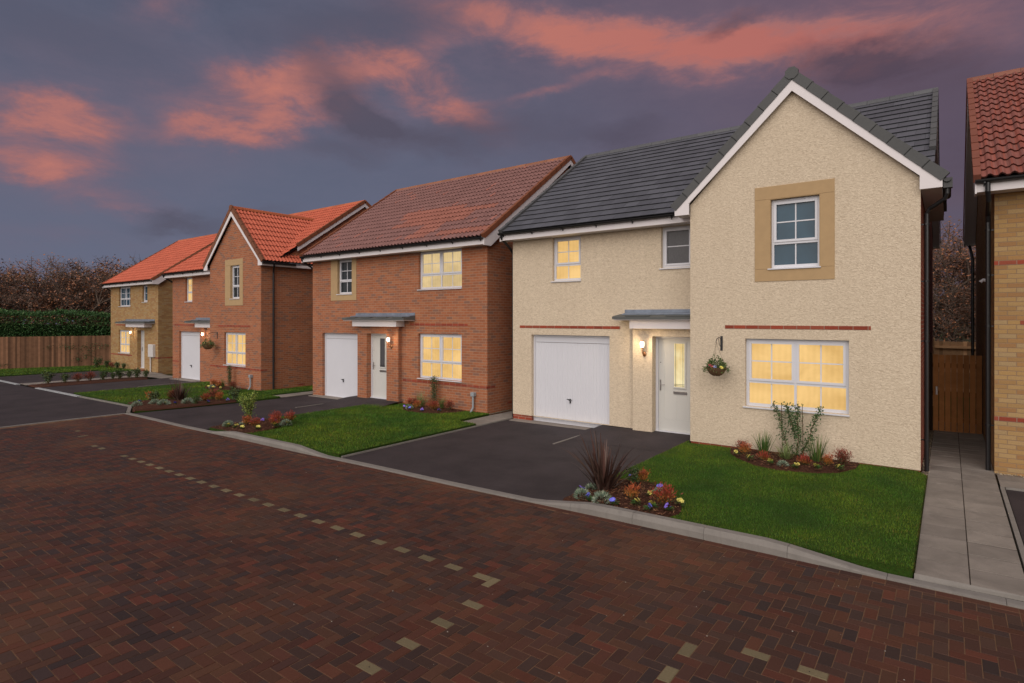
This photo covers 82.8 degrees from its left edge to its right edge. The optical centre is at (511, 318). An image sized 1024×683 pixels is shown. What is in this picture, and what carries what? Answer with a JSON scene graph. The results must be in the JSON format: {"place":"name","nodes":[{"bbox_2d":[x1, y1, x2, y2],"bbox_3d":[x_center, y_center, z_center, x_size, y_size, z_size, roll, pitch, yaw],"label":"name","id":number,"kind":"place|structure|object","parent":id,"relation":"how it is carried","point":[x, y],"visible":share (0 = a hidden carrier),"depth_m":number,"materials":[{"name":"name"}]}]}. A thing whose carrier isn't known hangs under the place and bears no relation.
{"place":"outdoors","nodes":[
{"label":"outdoors","id":0,"kind":"place"},
{"bbox_2d":[0,382,127,426],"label":"asphalt road","id":1,"kind":"structure","parent":0,"point":[20,404],"depth_m":18.33,"materials":[{"name":"grey asphalt"}]},
{"bbox_2d":[0,380,79,396],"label":"dropped kerb","id":2,"kind":"structure","parent":1,"relation":"on","point":[44,389],"depth_m":22.68,"materials":[{"name":"grey concrete"}]},
{"bbox_2d":[0,413,124,427],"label":"road edging","id":3,"kind":"object","parent":1,"relation":"on","point":[59,420],"visible":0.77,"depth_m":15.67,"materials":[{"name":"concrete"}]},
{"bbox_2d":[0,371,132,383],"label":"driveway","id":4,"kind":"structure","parent":0,"point":[29,378],"depth_m":28.55,"materials":[{"name":"grey asphalt"}]},
{"bbox_2d":[0,365,133,376],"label":"lawn","id":5,"kind":"structure","parent":0,"point":[67,371],"depth_m":32.16,"materials":[{"name":"plant"}]},
{"bbox_2d":[28,377,147,387],"bbox_3d":[-18.816,2.850,26.217,1.640,0.104,4.540,0,0,37],"label":"mulch bed","id":6,"kind":"object","parent":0,"point":[84,382],"visible":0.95,"depth_m":25.54,"materials":[{"name":"brown soil"}]},
{"bbox_2d":[40,370,54,383],"bbox_3d":[-20.112,2.554,25.141,0.578,0.652,0.494,0,0,23],"label":"leafy shrub","id":7,"kind":"object","parent":6,"relation":"on","point":[46,376],"visible":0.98,"depth_m":25.11,"materials":[{"name":"green plant"}]},
{"bbox_2d":[19,374,163,384],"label":"path","id":8,"kind":"structure","parent":0,"point":[87,379],"depth_m":27.20,"materials":[{"name":"grey concrete"}]},
{"bbox_2d":[42,378,202,393],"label":"driveway","id":9,"kind":"structure","parent":0,"point":[71,389],"depth_m":24.57,"materials":[{"name":"grey asphalt"}]},
{"bbox_2d":[138,381,578,457],"bbox_3d":[-6.609,2.734,17.178,22.522,0.273,5.696,0,0,37],"label":"drive edging","id":10,"kind":"object","parent":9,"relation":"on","point":[356,453],"visible":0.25,"depth_m":12.89,"materials":[{"name":"concrete"}]},
{"bbox_2d":[74,381,312,412],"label":"lawn","id":11,"kind":"structure","parent":0,"point":[237,401],"depth_m":20.95,"materials":[{"name":"plant"}]},
{"bbox_2d":[79,396,131,412],"bbox_3d":[-13.188,2.783,19.056,5.891,0.122,0.553,0,0,43],"label":"bed edging","id":12,"kind":"object","parent":11,"relation":"on","point":[129,408],"visible":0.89,"depth_m":19.13,"materials":[{"name":"concrete"}]},
{"bbox_2d":[128,398,235,411],"bbox_3d":[-10.716,2.696,18.805,2.985,0.106,2.485,0,0,-41],"label":"mulch bed","id":13,"kind":"object","parent":11,"relation":"on","point":[145,406],"visible":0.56,"depth_m":17.97,"materials":[{"name":"brown soil"}]},
{"bbox_2d":[148,390,160,401],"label":"leafy shrub","id":14,"kind":"object","parent":13,"relation":"on","point":[154,395],"visible":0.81,"depth_m":18.55,"materials":[{"name":"green plant"}]},
{"bbox_2d":[162,378,201,399],"bbox_3d":[-10.800,2.315,18.933,1.143,0.790,1.042,0,0,19],"label":"bronze flax","id":15,"kind":"object","parent":13,"relation":"on","point":[180,393],"visible":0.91,"depth_m":18.83,"materials":[{"name":"brown plant"}]},
{"bbox_2d":[227,387,241,399],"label":"leafy shrub","id":16,"kind":"object","parent":13,"relation":"on","point":[234,394],"visible":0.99,"depth_m":19.01,"materials":[{"name":"green plant"}]},
{"bbox_2d":[133,395,336,428],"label":"driveway","id":17,"kind":"structure","parent":0,"point":[204,417],"depth_m":17.11,"materials":[{"name":"grey asphalt"}]},
{"bbox_2d":[319,396,401,407],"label":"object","id":18,"kind":"structure","parent":17,"relation":"on","point":[350,401],"depth_m":18.27,"materials":[{"name":"concrete"}]},
{"bbox_2d":[273,391,312,397],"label":"path","id":19,"kind":"structure","parent":0,"point":[295,394],"depth_m":20.87,"materials":[{"name":"grey concrete"}]},
{"bbox_2d":[209,403,488,457],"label":"lawn","id":20,"kind":"structure","parent":0,"point":[361,438],"depth_m":13.71,"materials":[{"name":"plant"}]},
{"bbox_2d":[210,418,285,432],"bbox_3d":[-6.211,2.631,14.363,1.560,0.103,1.760,0,0,37],"label":"mulch bed","id":21,"kind":"object","parent":20,"relation":"on","point":[261,428],"visible":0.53,"depth_m":13.90,"materials":[{"name":"brown wood"}]},
{"bbox_2d":[237,390,258,417],"bbox_3d":[-6.646,2.246,14.620,0.509,0.868,0.473,0,0,-16],"label":"variegated shrub","id":22,"kind":"object","parent":21,"relation":"on","point":[247,402],"visible":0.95,"depth_m":14.60,"materials":[{"name":"green plant"}]},
{"bbox_2d":[284,410,296,421],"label":"red leaved shrub","id":23,"kind":"object","parent":21,"relation":"on","point":[290,417],"visible":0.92,"depth_m":14.54,"materials":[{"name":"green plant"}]},
{"bbox_2d":[403,405,464,413],"bbox_3d":[-2.486,2.620,16.709,2.230,0.109,1.010,0,0,37],"label":"mulch bed","id":24,"kind":"object","parent":20,"relation":"on","point":[428,409],"visible":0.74,"depth_m":16.35,"materials":[{"name":"brown soil"}]},
{"bbox_2d":[412,391,429,405],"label":"ornamental grass","id":25,"kind":"object","parent":24,"relation":"on","point":[420,399],"depth_m":17.04,"materials":[{"name":"green plant"}]},
{"bbox_2d":[429,375,441,404],"bbox_3d":[-2.278,2.159,16.932,0.592,1.009,0.284,0,0,37],"label":"climbing shrub","id":26,"kind":"object","parent":24,"relation":"on","point":[434,384],"visible":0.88,"depth_m":16.94,"materials":[{"name":"green plant"}]},
{"bbox_2d":[299,155,575,414],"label":"brick house","id":27,"kind":"structure","parent":0,"point":[412,289],"depth_m":18.01,"materials":[{"name":"red brick"}]},
{"bbox_2d":[325,333,356,397],"bbox_3d":[-5.802,1.630,19.995,2.120,2.240,0.129,0,0,37],"label":"garage door","id":28,"kind":"structure","parent":27,"relation":"in","point":[340,354],"depth_m":20.09,"materials":[{"name":"white plastic"}]},
{"bbox_2d":[336,259,351,294],"bbox_3d":[-5.682,-1.412,19.841,0.847,1.216,0.180,0,0,37],"label":"window","id":29,"kind":"structure","parent":27,"relation":"in","point":[345,265],"depth_m":19.92,"materials":[{"name":"white plastic"}]},
{"bbox_2d":[370,334,385,398],"bbox_3d":[-4.222,1.555,18.751,0.960,2.130,0.105,0,0,37],"label":"front door","id":30,"kind":"structure","parent":27,"relation":"in","point":[378,341],"depth_m":18.84,"materials":[{"name":"white plastic"}]},
{"bbox_2d":[417,248,461,290],"bbox_3d":[-2.110,-1.437,17.153,1.807,1.186,0.180,0,0,37],"label":"window","id":31,"kind":"structure","parent":27,"relation":"in","point":[439,268],"depth_m":17.17,"materials":[{"name":"white plastic"}]},
{"bbox_2d":[417,334,461,382],"bbox_3d":[-2.118,1.148,17.159,1.807,1.376,0.180,0,0,37],"label":"window","id":32,"kind":"structure","parent":27,"relation":"in","point":[440,354],"depth_m":17.17,"materials":[{"name":"yellow glass"}]},
{"bbox_2d":[466,411,511,424],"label":"path","id":33,"kind":"structure","parent":0,"point":[490,418],"depth_m":15.41,"materials":[{"name":"grey concrete"}]},
{"bbox_2d":[0,414,1023,682],"bbox_3d":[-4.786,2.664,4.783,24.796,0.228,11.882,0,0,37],"label":"brick road","id":34,"kind":"structure","parent":0,"point":[280,508],"depth_m":5.63,"materials":[{"name":"red brick"}]},
{"bbox_2d":[125,413,1023,609],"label":"kerb","id":35,"kind":"structure","parent":34,"relation":"on","point":[765,545],"depth_m":7.05,"materials":[{"name":"concrete"}]},
{"bbox_2d":[0,0,1023,323],"label":"sky","id":36,"kind":"structure","parent":0,"point":[128,128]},
{"bbox_2d":[344,419,690,500],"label":"driveway","id":37,"kind":"structure","parent":0,"point":[531,460],"depth_m":11.05,"materials":[{"name":"grey asphalt"}]},
{"bbox_2d":[570,425,689,451],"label":"ramp","id":38,"kind":"structure","parent":37,"relation":"on","point":[659,441],"depth_m":12.54,"materials":[{"name":"grey asphalt"}]},
{"bbox_2d":[20,324,1023,601],"bbox_3d":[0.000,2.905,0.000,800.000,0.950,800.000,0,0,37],"label":"ground","id":39,"kind":"structure","parent":0,"point":[930,452],"depth_m":9.23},
{"bbox_2d":[0,270,36,322],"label":"brown tree","id":40,"kind":"object","parent":39,"relation":"on","point":[8,291],"visible":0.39,"depth_m":40.59,"materials":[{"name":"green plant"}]},
{"bbox_2d":[0,259,75,324],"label":"brown tree","id":41,"kind":"object","parent":39,"relation":"on","point":[6,279],"visible":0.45,"depth_m":42.38,"materials":[{"name":"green plant"}]},
{"bbox_2d":[1,258,99,323],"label":"brown tree","id":42,"kind":"object","parent":39,"relation":"on","point":[48,280],"visible":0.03,"depth_m":52.67,"materials":[{"name":"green plant"}]},
{"bbox_2d":[0,252,106,322],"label":"brown tree","id":43,"kind":"object","parent":39,"relation":"on","point":[37,263],"visible":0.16,"depth_m":49.22,"materials":[{"name":"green plant"}]},
{"bbox_2d":[0,308,110,336],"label":"hedge","id":44,"kind":"object","parent":39,"relation":"on","point":[12,329],"visible":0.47,"depth_m":35.77,"materials":[{"name":"green plant"}]},
{"bbox_2d":[0,336,110,368],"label":"timber fence","id":45,"kind":"object","parent":39,"relation":"on","point":[24,352],"visible":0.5,"depth_m":34.90,"materials":[{"name":"brown wood"}]},
{"bbox_2d":[2,274,110,325],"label":"brown tree","id":46,"kind":"object","parent":39,"relation":"on","point":[92,300],"visible":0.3,"depth_m":44.14,"materials":[{"name":"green plant"}]},
{"bbox_2d":[0,256,123,325],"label":"brown tree","id":47,"kind":"object","parent":39,"relation":"on","point":[73,290],"visible":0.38,"depth_m":43.51,"materials":[{"name":"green plant"}]},
{"bbox_2d":[33,256,131,325],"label":"brown tree","id":48,"kind":"object","parent":39,"relation":"on","point":[69,263],"visible":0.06,"depth_m":49.02,"materials":[{"name":"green plant"}]},
{"bbox_2d":[90,254,143,282],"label":"brown tree","id":49,"kind":"object","parent":39,"relation":"on","point":[111,267],"visible":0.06,"depth_m":53.05,"materials":[{"name":"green plant"}]},
{"bbox_2d":[101,233,216,373],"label":"buff brick house","id":50,"kind":"structure","parent":39,"relation":"on","point":[141,315],"depth_m":32.46,"materials":[{"name":"beige brick"}]},
{"bbox_2d":[120,287,129,306],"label":"window","id":51,"kind":"structure","parent":50,"relation":"in","point":[125,291],"depth_m":33.65,"materials":[{"name":"white plastic"}]},
{"bbox_2d":[120,330,129,353],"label":"window","id":52,"kind":"structure","parent":50,"relation":"in","point":[124,334],"depth_m":33.68,"materials":[{"name":"glass"}]},
{"bbox_2d":[141,330,143,367],"bbox_3d":[-20.410,1.725,32.289,0.950,2.130,0.105,0,0,37],"label":"front door","id":53,"kind":"structure","parent":50,"relation":"in","point":[142,331],"depth_m":32.52,"materials":[{"name":"white plastic"}]},
{"bbox_2d":[161,200,370,390],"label":"gabled brick house","id":54,"kind":"structure","parent":39,"relation":"on","point":[243,291],"depth_m":23.21,"materials":[{"name":"red brick"}]},
{"bbox_2d":[187,277,191,301],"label":"window","id":55,"kind":"structure","parent":54,"relation":"in","point":[189,280],"depth_m":27.05,"materials":[{"name":"yellow glass"}]},
{"bbox_2d":[181,331,199,379],"bbox_3d":[-14.848,1.715,26.892,2.070,2.210,0.129,0,0,37],"label":"garage door","id":56,"kind":"structure","parent":54,"relation":"in","point":[190,345],"depth_m":26.99,"materials":[{"name":"white plastic"}]},
{"bbox_2d":[200,338,215,348],"bbox_3d":[-12.315,0.969,23.507,0.613,0.580,0.616,0,0,37],"label":"hanging basket","id":57,"kind":"object","parent":54,"relation":"hanging from","point":[205,345],"visible":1,"depth_m":23.41,"materials":[{"name":"wicker"}]},
{"bbox_2d":[226,332,244,366],"bbox_3d":[-10.962,1.228,23.027,1.697,1.336,0.180,0,0,37],"label":"window","id":58,"kind":"structure","parent":54,"relation":"in","point":[235,342],"depth_m":23.16,"materials":[{"name":"glass"}]},
{"bbox_2d":[233,265,239,298],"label":"window","id":59,"kind":"structure","parent":54,"relation":"in","point":[235,268],"depth_m":23.12,"materials":[{"name":"white plastic"}]},
{"bbox_2d":[170,378,589,429],"bbox_3d":[-6.974,2.784,20.707,22.550,0.255,0.500,0,0,37],"label":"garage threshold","id":60,"kind":"object","parent":39,"relation":"on","point":[517,420],"visible":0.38,"depth_m":14.94,"materials":[{"name":"grey concrete"}]},
{"bbox_2d":[22,272,974,341],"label":"distant woodland","id":61,"kind":"object","parent":39,"relation":"on","point":[937,333],"depth_m":50.67,"materials":[{"name":"brown plant"}]},
{"bbox_2d":[497,66,952,475],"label":"cream house","id":62,"kind":"structure","parent":39,"relation":"on","point":[780,243],"depth_m":11.30,"materials":[{"name":"beige paint"}]},
{"bbox_2d":[551,236,580,282],"bbox_3d":[1.375,-1.467,14.467,0.867,1.126,0.180,0,0,37],"label":"window","id":63,"kind":"structure","parent":62,"relation":"in","point":[567,250],"depth_m":14.51,"materials":[{"name":"white plastic"}]},
{"bbox_2d":[534,335,608,427],"bbox_3d":[1.467,1.545,14.461,2.250,2.250,0.129,0,0,37],"label":"garage door","id":64,"kind":"structure","parent":62,"relation":"in","point":[571,376],"depth_m":14.45,"materials":[{"name":"white plastic"}]},
{"bbox_2d":[655,336,689,434],"bbox_3d":[3.642,1.485,12.845,0.950,2.170,0.105,0,0,37],"label":"front door","id":65,"kind":"structure","parent":62,"relation":"in","point":[672,353],"depth_m":12.90,"materials":[{"name":"white plastic"}]},
{"bbox_2d":[659,225,689,269],"bbox_3d":[3.628,-1.557,12.771,0.747,0.946,0.180,0,0,37],"label":"window","id":66,"kind":"structure","parent":62,"relation":"in","point":[676,240],"depth_m":12.83,"materials":[{"name":"white plastic"}]},
{"bbox_2d":[702,343,730,375],"bbox_3d":[3.964,0.798,11.247,0.550,0.637,0.538,0,0,37],"label":"hanging basket","id":67,"kind":"object","parent":62,"relation":"hanging from","point":[713,368],"visible":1,"depth_m":11.15,"materials":[{"name":"wicker"}]},
{"bbox_2d":[767,195,820,269],"bbox_3d":[5.237,-1.577,10.759,0.897,1.326,0.180,0,0,37],"label":"window","id":68,"kind":"structure","parent":62,"relation":"in","point":[795,221],"depth_m":10.80,"materials":[{"name":"white plastic"}]},
{"bbox_2d":[743,339,849,416],"bbox_3d":[5.237,1.058,10.759,1.797,1.336,0.180,0,0,37],"label":"window","id":69,"kind":"structure","parent":62,"relation":"in","point":[813,374],"depth_m":10.75,"materials":[{"name":"white plastic"}]},
{"bbox_2d":[933,264,946,329],"bbox_3d":[18.870,-0.054,30.940,7.362,6.015,6.484,0,0,1],"label":"brown tree","id":70,"kind":"object","parent":39,"relation":"on","point":[938,292],"visible":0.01,"depth_m":29.17,"materials":[{"name":"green plant"}]},
{"bbox_2d":[933,273,975,341],"bbox_3d":[21.031,0.297,26.539,7.438,5.278,7.026,0,0,9],"label":"brown tree","id":71,"kind":"object","parent":39,"relation":"on","point":[946,331],"visible":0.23,"depth_m":26.92,"materials":[{"name":"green plant"}]},
{"bbox_2d":[933,216,975,335],"bbox_3d":[23.564,-1.073,30.892,9.137,8.476,10.374,0,0,-3],"label":"brown tree","id":72,"kind":"object","parent":39,"relation":"on","point":[962,255],"visible":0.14,"depth_m":29.20,"materials":[{"name":"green plant"}]},
{"bbox_2d":[933,232,975,307],"bbox_3d":[26.535,-1.266,32.160,10.442,8.769,10.170,0,0,-11],"label":"brown tree","id":73,"kind":"object","parent":39,"relation":"on","point":[960,278],"visible":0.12,"depth_m":30.71,"materials":[{"name":"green plant"}]},
{"bbox_2d":[935,341,975,392],"bbox_3d":[15.130,1.753,18.438,16.100,2.026,0.160,0,0,37],"label":"timber fence","id":74,"kind":"object","parent":39,"relation":"on","point":[944,348],"visible":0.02,"depth_m":18.93,"materials":[{"name":"brown wood"}]},
{"bbox_2d":[938,284,975,341],"bbox_3d":[24.826,-0.587,26.658,9.632,7.236,10.198,0,0,-6],"label":"brown tree","id":75,"kind":"object","parent":39,"relation":"on","point":[955,323],"visible":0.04,"depth_m":29.87,"materials":[{"name":"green plant"}]},
{"bbox_2d":[941,275,975,340],"bbox_3d":[21.842,0.264,25.322,6.227,5.369,6.393,0,0,-35],"label":"brown tree","id":76,"kind":"object","parent":39,"relation":"on","point":[963,311],"visible":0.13,"depth_m":25.86,"materials":[{"name":"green plant"}]},
{"bbox_2d":[963,67,1023,482],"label":"yellow brick house","id":77,"kind":"structure","parent":39,"relation":"on","point":[993,219],"depth_m":9.62,"materials":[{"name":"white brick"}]},
{"bbox_2d":[930,352,982,433],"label":"garden gate","id":78,"kind":"structure","parent":77,"relation":"attached to","point":[953,393],"depth_m":12.94,"materials":[{"name":"wood"}]},
{"bbox_2d":[489,409,1023,477],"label":"gravel","id":79,"kind":"structure","parent":0,"point":[930,441],"depth_m":11.64,"materials":[{"name":"grey gravel"}]},
{"bbox_2d":[594,440,927,577],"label":"lawn","id":80,"kind":"structure","parent":0,"point":[862,562],"depth_m":7.78,"materials":[{"name":"plant"}]},
{"bbox_2d":[562,478,681,516],"bbox_3d":[1.788,2.532,8.320,1.590,0.101,1.475,0,0,37],"label":"mulch bed","id":81,"kind":"object","parent":80,"relation":"on","point":[630,507],"visible":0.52,"depth_m":8.01,"materials":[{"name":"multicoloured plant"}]},
{"bbox_2d":[573,487,590,499],"bbox_3d":[0.989,2.454,8.168,0.288,0.156,0.287,0,0,39],"label":"silver mound","id":82,"kind":"object","parent":81,"relation":"on","point":[585,491],"visible":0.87,"depth_m":8.16,"materials":[{"name":"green plant"}]},
{"bbox_2d":[591,490,611,504],"bbox_3d":[1.235,2.441,7.960,0.330,0.180,0.331,0,0,18],"label":"silver mound","id":83,"kind":"object","parent":81,"relation":"on","point":[602,495],"visible":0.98,"depth_m":7.94,"materials":[{"name":"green plant"}]},
{"bbox_2d":[562,430,646,490],"bbox_3d":[1.377,2.090,8.549,1.167,0.885,1.280,0,0,-32],"label":"bronze flax","id":84,"kind":"object","parent":81,"relation":"on","point":[605,478],"visible":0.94,"depth_m":8.48,"materials":[{"name":"brown plant"}]},
{"bbox_2d":[622,482,640,499],"bbox_3d":[1.637,2.378,7.985,0.299,0.309,0.265,0,0,10],"label":"red leaved shrub","id":85,"kind":"object","parent":81,"relation":"on","point":[631,490],"visible":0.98,"depth_m":7.95,"materials":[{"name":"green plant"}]},
{"bbox_2d":[624,463,639,484],"bbox_3d":[1.830,2.375,8.734,0.266,0.348,0.222,0,0,-31],"label":"evergreen shrub","id":86,"kind":"object","parent":81,"relation":"on","point":[632,478],"visible":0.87,"depth_m":8.71,"materials":[{"name":"green plant"}]},
{"bbox_2d":[637,467,649,482],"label":"red leaved shrub","id":87,"kind":"object","parent":81,"relation":"on","point":[643,474],"visible":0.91,"depth_m":8.79,"materials":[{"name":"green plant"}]},
{"bbox_2d":[649,482,682,504],"bbox_3d":[2.032,2.353,7.765,0.393,0.361,0.372,0,0,-8],"label":"red leaved shrub","id":88,"kind":"object","parent":81,"relation":"on","point":[665,494],"visible":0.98,"depth_m":7.72,"materials":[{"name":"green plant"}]},
{"bbox_2d":[730,447,858,472],"bbox_3d":[4.774,2.516,10.200,2.200,0.106,1.280,0,0,37],"label":"mulch bed","id":89,"kind":"object","parent":80,"relation":"on","point":[800,467],"visible":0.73,"depth_m":9.86,"materials":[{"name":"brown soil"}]},
{"bbox_2d":[739,442,751,454],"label":"red leaved shrub","id":90,"kind":"object","parent":89,"relation":"on","point":[745,447],"visible":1,"depth_m":10.59,"materials":[{"name":"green plant"}]},
{"bbox_2d":[750,429,776,454],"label":"ornamental grass","id":91,"kind":"object","parent":89,"relation":"on","point":[765,446],"depth_m":10.57,"materials":[{"name":"green plant"}]},
{"bbox_2d":[771,441,801,459],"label":"ornamental grass","id":92,"kind":"object","parent":89,"relation":"on","point":[785,454],"depth_m":10.24,"materials":[{"name":"green plant"}]},
{"bbox_2d":[770,401,824,455],"bbox_3d":[5.163,2.057,10.507,0.889,1.136,0.288,0,0,37],"label":"shrub","id":93,"kind":"object","parent":89,"relation":"on","point":[796,416],"visible":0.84,"depth_m":10.52,"materials":[{"name":"green plant"}]},
{"bbox_2d":[796,453,811,465],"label":"red leaved shrub","id":94,"kind":"object","parent":89,"relation":"on","point":[803,460],"visible":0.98,"depth_m":9.77,"materials":[{"name":"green plant"}]},
{"bbox_2d":[805,434,827,461],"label":"ornamental grass","id":95,"kind":"object","parent":89,"relation":"on","point":[817,455],"depth_m":10.01,"materials":[{"name":"green plant"}]},
{"bbox_2d":[822,452,833,466],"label":"red leaved shrub","id":96,"kind":"object","parent":89,"relation":"on","point":[827,459],"visible":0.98,"depth_m":9.73,"materials":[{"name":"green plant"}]},
{"bbox_2d":[833,445,852,466],"bbox_3d":[5.566,2.326,9.771,0.316,0.386,0.433,0,0,23],"label":"red leaved shrub","id":97,"kind":"object","parent":89,"relation":"on","point":[843,458],"visible":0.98,"depth_m":9.73,"materials":[{"name":"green plant"}]},
{"bbox_2d":[914,430,1023,595],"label":"path","id":98,"kind":"structure","parent":0,"point":[966,536],"depth_m":7.17,"materials":[{"name":"grey concrete"}]},
{"bbox_2d":[914,486,1023,600],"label":"path edging","id":99,"kind":"object","parent":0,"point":[1017,537],"visible":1,"depth_m":5.72,"materials":[{"name":"concrete"}]},
{"bbox_2d":[996,474,1023,482],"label":"path","id":100,"kind":"structure","parent":0,"point":[1010,478],"depth_m":9.19,"materials":[{"name":"grey concrete"}]},
{"bbox_2d":[998,480,1023,488],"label":"path","id":101,"kind":"structure","parent":0,"point":[1005,484],"depth_m":8.86,"materials":[{"name":"grey concrete"}]},
{"bbox_2d":[1006,490,1023,541],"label":"driveway","id":102,"kind":"structure","parent":0,"point":[1016,498],"depth_m":7.87,"materials":[{"name":"black asphalt"}]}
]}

